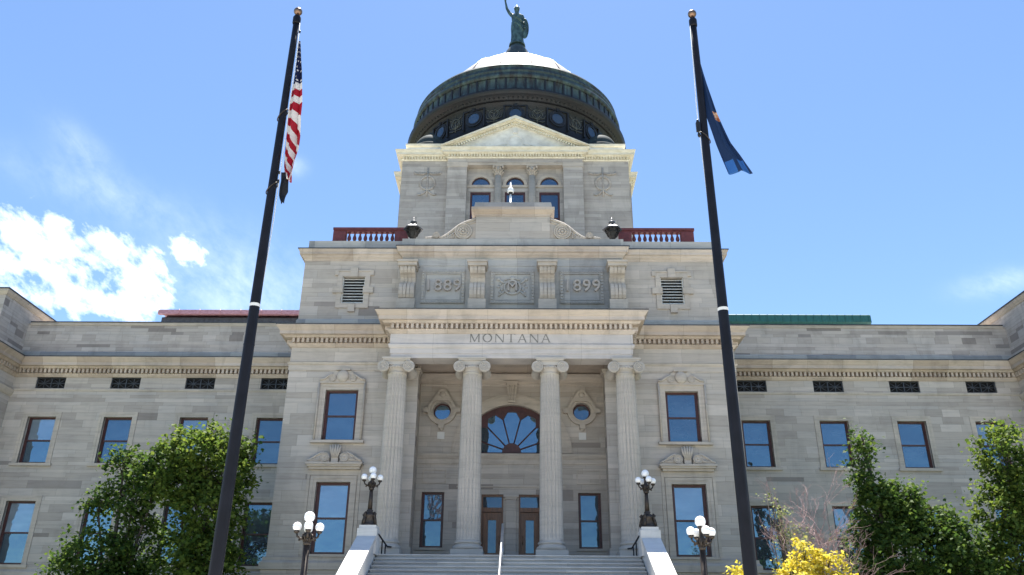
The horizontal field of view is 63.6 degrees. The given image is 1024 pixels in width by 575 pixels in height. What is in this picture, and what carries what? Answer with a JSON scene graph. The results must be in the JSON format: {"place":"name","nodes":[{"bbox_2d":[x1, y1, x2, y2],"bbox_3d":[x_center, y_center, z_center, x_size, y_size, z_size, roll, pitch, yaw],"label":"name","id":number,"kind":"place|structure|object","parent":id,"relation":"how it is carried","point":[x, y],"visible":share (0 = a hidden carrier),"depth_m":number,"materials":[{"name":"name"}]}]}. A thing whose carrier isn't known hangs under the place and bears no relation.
{"place":"outdoors","nodes":[
{"label":"outdoors","id":0,"kind":"place"},
{"bbox_2d":[293,511,323,574],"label":"lamp post","id":1,"kind":"object","parent":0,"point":[306,538],"visible":1,"depth_m":21.20,"materials":[{"name":"brown metal"}]},
{"bbox_2d":[0,0,1023,324],"label":"sky","id":2,"kind":"structure","parent":0,"point":[881,142],"materials":[{"name":"blue"}]},
{"bbox_2d":[686,516,715,574],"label":"lamp post","id":3,"kind":"object","parent":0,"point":[701,534],"visible":1,"depth_m":21.07,"materials":[{"name":"brown metal"}]},
{"label":"lawn","id":4,"kind":"structure","parent":0,"visible":0},
{"bbox_2d":[33,436,188,574],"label":"maple tree","id":5,"kind":"object","parent":4,"relation":"on","point":[121,561],"visible":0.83,"depth_m":30.43,"materials":[{"name":"green plant"}]},
{"bbox_2d":[141,415,267,574],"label":"maple tree","id":6,"kind":"object","parent":4,"relation":"on","point":[200,490],"visible":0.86,"depth_m":30.15,"materials":[{"name":"green plant"}]},
{"bbox_2d":[336,525,676,574],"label":"staircase","id":7,"kind":"structure","parent":4,"relation":"on","point":[363,556],"depth_m":28.05,"materials":[{"name":"stone"}]},
{"bbox_2d":[360,466,382,524],"bbox_3d":[-5.067,7.487,29.692,0.677,2.115,0.677,-13,-27,27],"label":"lamp post","id":8,"kind":"object","parent":7,"relation":"on","point":[369,516],"visible":0.99,"depth_m":29.62,"materials":[{"name":"brown metal"}]},
{"bbox_2d":[378,533,391,553],"bbox_3d":[-4.677,9.393,29.893,0.197,0.688,2.038,-2,-24,5],"label":"handrail","id":9,"kind":"object","parent":7,"relation":"on","point":[381,538],"visible":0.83,"depth_m":29.86,"materials":[{"name":"black metal"}]},
{"bbox_2d":[498,523,503,574],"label":"handrail","id":10,"kind":"object","parent":7,"relation":"on","point":[501,549],"visible":0.98,"depth_m":27.84,"materials":[{"name":"white metal"}]},
{"bbox_2d":[627,535,638,555],"bbox_3d":[4.455,9.422,29.777,0.197,0.688,2.038,2,-24,-3],"label":"handrail","id":11,"kind":"object","parent":7,"relation":"on","point":[634,544],"visible":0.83,"depth_m":29.68,"materials":[{"name":"black metal"}]},
{"bbox_2d":[635,470,656,527],"bbox_3d":[4.812,7.546,29.554,0.677,2.055,0.677,-13,-27,27],"label":"lamp post","id":12,"kind":"object","parent":7,"relation":"on","point":[647,519],"visible":0.97,"depth_m":29.46,"materials":[{"name":"brown metal"}]},
{"bbox_2d":[0,42,1023,574],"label":"statehouse","id":13,"kind":"structure","parent":4,"relation":"on","point":[534,366],"depth_m":37.75,"materials":[{"name":"stone"}]},
{"bbox_2d":[0,495,41,567],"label":"window","id":14,"kind":"structure","parent":13,"relation":"in","point":[20,520],"depth_m":37.62,"materials":[{"name":"blue glass"}]},
{"bbox_2d":[8,411,61,465],"bbox_3d":[-22.506,7.193,39.229,1.960,2.600,0.400,0,-24,1],"label":"window","id":15,"kind":"structure","parent":13,"relation":"in","point":[41,434],"depth_m":39.29,"materials":[{"name":"blue glass"}]},
{"bbox_2d":[70,496,116,567],"bbox_3d":[-18.871,11.072,37.446,1.960,3.160,0.400,0,-24,1],"label":"window","id":16,"kind":"structure","parent":13,"relation":"in","point":[88,517],"depth_m":37.64,"materials":[{"name":"blue glass"}]},
{"bbox_2d":[86,412,137,465],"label":"window","id":17,"kind":"structure","parent":13,"relation":"in","point":[119,431],"depth_m":39.33,"materials":[{"name":"blue glass"}]},
{"bbox_2d":[150,500,194,568],"bbox_3d":[-15.221,11.084,37.400,1.960,3.160,0.400,0,-24,1],"label":"window","id":18,"kind":"structure","parent":13,"relation":"in","point":[161,510],"depth_m":37.62,"materials":[{"name":"blue glass"}]},
{"bbox_2d":[170,412,213,459],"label":"window","id":19,"kind":"structure","parent":13,"relation":"in","point":[186,421],"depth_m":39.51,"materials":[{"name":"blue glass"}]},
{"bbox_2d":[234,497,272,569],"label":"window","id":20,"kind":"structure","parent":13,"relation":"in","point":[258,541],"depth_m":37.49,"materials":[{"name":"blue glass"}]},
{"bbox_2d":[247,413,283,466],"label":"window","id":21,"kind":"structure","parent":13,"relation":"in","point":[271,429],"depth_m":39.24,"materials":[{"name":"blue glass"}]},
{"bbox_2d":[299,444,363,556],"bbox_3d":[-7.303,8.592,33.464,2.340,4.452,0.660,0,-24,1],"label":"window","id":22,"kind":"structure","parent":13,"relation":"in","point":[335,505],"depth_m":33.60,"materials":[{"name":"blue glass"}]},
{"bbox_2d":[309,368,365,443],"bbox_3d":[-7.270,5.031,35.112,2.240,3.240,0.570,0,-24,1],"label":"window","id":23,"kind":"structure","parent":13,"relation":"in","point":[344,410],"depth_m":35.16,"materials":[{"name":"red paint"}]},
{"bbox_2d":[403,218,422,238],"bbox_3d":[-4.647,-2.717,38.873,0.940,1.360,0.814,0,-24,1],"label":"parapet lantern","id":24,"kind":"object","parent":13,"relation":"on","point":[413,229],"visible":0.96,"depth_m":38.65,"materials":[{"name":"black metal"}]},
{"bbox_2d":[416,492,444,549],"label":"window","id":25,"kind":"structure","parent":13,"relation":"in","point":[432,507],"depth_m":35.25,"materials":[{"name":"blue glass"}]},
{"bbox_2d":[433,119,448,138],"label":"drum window","id":26,"kind":"structure","parent":13,"relation":"in","point":[441,129],"depth_m":52.84,"materials":[{"name":"blue metal"}]},
{"bbox_2d":[423,389,460,430],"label":"round window","id":27,"kind":"structure","parent":13,"relation":"in","point":[443,414],"depth_m":36.98,"materials":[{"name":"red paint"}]},
{"bbox_2d":[462,107,484,130],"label":"drum window","id":28,"kind":"structure","parent":13,"relation":"in","point":[474,117],"depth_m":51.55,"materials":[{"name":"blue metal"}]},
{"bbox_2d":[470,192,490,218],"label":"tower window","id":29,"kind":"structure","parent":13,"relation":"in","point":[474,196],"depth_m":48.68,"materials":[{"name":"blue glass"}]},
{"bbox_2d":[467,174,494,187],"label":"arched window","id":30,"kind":"structure","parent":13,"relation":"in","point":[482,182],"depth_m":49.07,"materials":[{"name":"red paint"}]},
{"bbox_2d":[480,495,502,554],"bbox_3d":[-0.849,10.352,34.946,0.940,3.120,0.182,0,-24,1],"label":"door","id":31,"kind":"structure","parent":13,"relation":"in","point":[491,505],"depth_m":35.11,"materials":[{"name":"brown wood"}]},
{"bbox_2d":[507,182,513,201],"bbox_3d":[-0.068,-4.518,39.959,0.320,1.330,0.320,0,-24,1],"label":"camera mast","id":32,"kind":"object","parent":13,"relation":"on","point":[510,190],"visible":0.9,"depth_m":39.92,"materials":[{"name":"white metal"}]},
{"bbox_2d":[481,406,539,453],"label":"fan window","id":33,"kind":"structure","parent":13,"relation":"in","point":[508,429],"depth_m":36.87,"materials":[{"name":"blue glass"}]},
{"bbox_2d":[505,192,524,201],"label":"tower window","id":34,"kind":"structure","parent":13,"relation":"in","point":[516,196],"depth_m":48.68,"materials":[{"name":"blue glass"}]},
{"bbox_2d":[502,174,527,187],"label":"arched window","id":35,"kind":"structure","parent":13,"relation":"in","point":[516,183],"depth_m":49.05,"materials":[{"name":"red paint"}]},
{"bbox_2d":[503,103,527,119],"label":"drum window","id":36,"kind":"structure","parent":13,"relation":"in","point":[515,109],"depth_m":51.09,"materials":[{"name":"black metal"}]},
{"bbox_2d":[504,0,528,46],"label":"statue","id":37,"kind":"object","parent":13,"relation":"on","point":[519,28],"visible":0.9,"depth_m":62.21,"materials":[{"name":"teal metal"}]},
{"bbox_2d":[519,495,538,554],"bbox_3d":[0.751,10.357,34.925,0.940,3.120,0.182,0,-24,1],"label":"door","id":38,"kind":"structure","parent":13,"relation":"in","point":[528,504],"depth_m":35.08,"materials":[{"name":"brown wood"}]},
{"bbox_2d":[539,192,559,220],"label":"tower window","id":39,"kind":"structure","parent":13,"relation":"in","point":[554,198],"depth_m":48.57,"materials":[{"name":"blue glass"}]},
{"bbox_2d":[536,174,562,187],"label":"arched window","id":40,"kind":"structure","parent":13,"relation":"in","point":[548,182],"depth_m":49.02,"materials":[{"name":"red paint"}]},
{"bbox_2d":[546,107,568,130],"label":"drum window","id":41,"kind":"structure","parent":13,"relation":"in","point":[557,118],"depth_m":51.48,"materials":[{"name":"blue metal"}]},
{"bbox_2d":[563,389,600,431],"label":"round window","id":42,"kind":"structure","parent":13,"relation":"in","point":[581,416],"depth_m":36.91,"materials":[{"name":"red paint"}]},
{"bbox_2d":[577,493,604,550],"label":"window","id":43,"kind":"structure","parent":13,"relation":"in","point":[589,505],"depth_m":35.16,"materials":[{"name":"blue glass"}]},
{"bbox_2d":[583,119,598,138],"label":"drum window","id":44,"kind":"structure","parent":13,"relation":"in","point":[590,130],"depth_m":52.72,"materials":[{"name":"blue metal"}]},
{"bbox_2d":[602,217,621,238],"bbox_3d":[4.702,-2.687,38.754,0.940,1.360,0.814,0,-24,1],"label":"parapet lantern","id":45,"kind":"object","parent":13,"relation":"on","point":[611,230],"visible":0.97,"depth_m":38.52,"materials":[{"name":"black metal"}]},
{"bbox_2d":[657,370,713,445],"bbox_3d":[7.208,5.077,34.927,2.240,3.240,0.570,0,-24,1],"label":"window","id":46,"kind":"structure","parent":13,"relation":"in","point":[679,413],"depth_m":34.98,"materials":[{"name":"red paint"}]},
{"bbox_2d":[659,446,722,559],"bbox_3d":[7.176,8.638,33.279,2.340,4.452,0.660,0,-24,1],"label":"window","id":47,"kind":"structure","parent":13,"relation":"in","point":[684,503],"depth_m":33.42,"materials":[{"name":"blue glass"}]},
{"bbox_2d":[740,415,782,469],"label":"window","id":48,"kind":"structure","parent":13,"relation":"in","point":[758,451],"depth_m":38.87,"materials":[{"name":"blue glass"}]},
{"bbox_2d":[750,500,791,572],"bbox_3d":[11.496,11.170,37.060,1.960,3.160,0.400,0,-24,1],"label":"window","id":49,"kind":"structure","parent":13,"relation":"in","point":[759,510],"depth_m":37.22,"materials":[{"name":"blue glass"}]},
{"bbox_2d":[813,416,858,470],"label":"window","id":50,"kind":"structure","parent":13,"relation":"in","point":[831,436],"depth_m":38.87,"materials":[{"name":"blue glass"}]},
{"bbox_2d":[826,501,870,573],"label":"window","id":51,"kind":"structure","parent":13,"relation":"in","point":[832,518],"depth_m":37.35,"materials":[{"name":"red paint"}]},
{"bbox_2d":[891,416,942,470],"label":"window","id":52,"kind":"structure","parent":13,"relation":"in","point":[911,440],"depth_m":38.75,"materials":[{"name":"blue glass"}]},
{"bbox_2d":[917,501,958,562],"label":"window","id":53,"kind":"structure","parent":13,"relation":"in","point":[932,503],"depth_m":37.44,"materials":[{"name":"red paint"}]},
{"bbox_2d":[969,416,1018,471],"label":"window","id":54,"kind":"structure","parent":13,"relation":"in","point":[975,421],"depth_m":38.99,"materials":[{"name":"red paint"}]},
{"bbox_2d":[989,502,1023,565],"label":"window","id":55,"kind":"structure","parent":13,"relation":"in","point":[995,515],"depth_m":37.26,"materials":[{"name":"red paint"}]},
{"bbox_2d":[725,560,743,574],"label":"yellow shrub","id":56,"kind":"object","parent":4,"relation":"on","point":[736,570],"visible":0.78,"depth_m":21.92,"materials":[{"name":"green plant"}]},
{"bbox_2d":[756,488,820,574],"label":"pale shrub","id":57,"kind":"object","parent":4,"relation":"on","point":[778,513],"visible":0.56,"depth_m":26.49,"materials":[{"name":"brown plant"}]},
{"bbox_2d":[770,534,858,574],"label":"yellow shrub","id":58,"kind":"object","parent":4,"relation":"on","point":[816,565],"visible":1,"depth_m":23.07,"materials":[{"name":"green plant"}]},
{"bbox_2d":[749,454,908,574],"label":"bare shrub","id":59,"kind":"object","parent":4,"relation":"on","point":[824,544],"visible":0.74,"depth_m":25.40,"materials":[{"name":"grey plant"}]},
{"bbox_2d":[829,418,1007,574],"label":"maple tree","id":60,"kind":"object","parent":4,"relation":"on","point":[910,523],"visible":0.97,"depth_m":26.86,"materials":[{"name":"green plant"}]},
{"bbox_2d":[954,410,1023,574],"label":"maple tree","id":61,"kind":"object","parent":4,"relation":"on","point":[1008,494],"visible":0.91,"depth_m":27.77,"materials":[{"name":"green plant"}]},
{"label":"walkway","id":62,"kind":"structure","parent":0,"visible":0},
{"bbox_2d":[208,7,301,574],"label":"flagpole","id":63,"kind":"object","parent":62,"relation":"on","point":[216,565],"visible":1,"depth_m":14.96,"materials":[{"name":"brown metal"}]},
{"bbox_2d":[279,172,288,203],"bbox_3d":[-4.507,-1.957,16.289,0.153,0.702,0.153,-15,-28,30],"label":"black flag","id":64,"kind":"object","parent":63,"relation":"hanging from","point":[283,190],"visible":1,"depth_m":16.27,"materials":[{"name":"black fabric"}]},
{"bbox_2d":[284,41,301,182],"bbox_3d":[-4.432,-3.701,17.042,0.340,3.502,0.222,0,-24,1],"label":"striped flag","id":65,"kind":"object","parent":63,"relation":"hanging from","point":[293,133],"visible":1,"depth_m":16.90,"materials":[{"name":"fabric"}]},
{"bbox_2d":[688,10,757,574],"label":"flagpole","id":66,"kind":"object","parent":62,"relation":"on","point":[744,517],"visible":1,"depth_m":14.83,"materials":[{"name":"brown metal"}]},
{"bbox_2d":[701,66,751,174],"bbox_3d":[4.345,-3.481,16.846,0.836,2.682,0.161,-2,-24,6],"label":"blue flag","id":67,"kind":"object","parent":66,"relation":"attached to","point":[733,160],"visible":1,"depth_m":16.63,"materials":[{"name":"blue fabric"}]}
]}

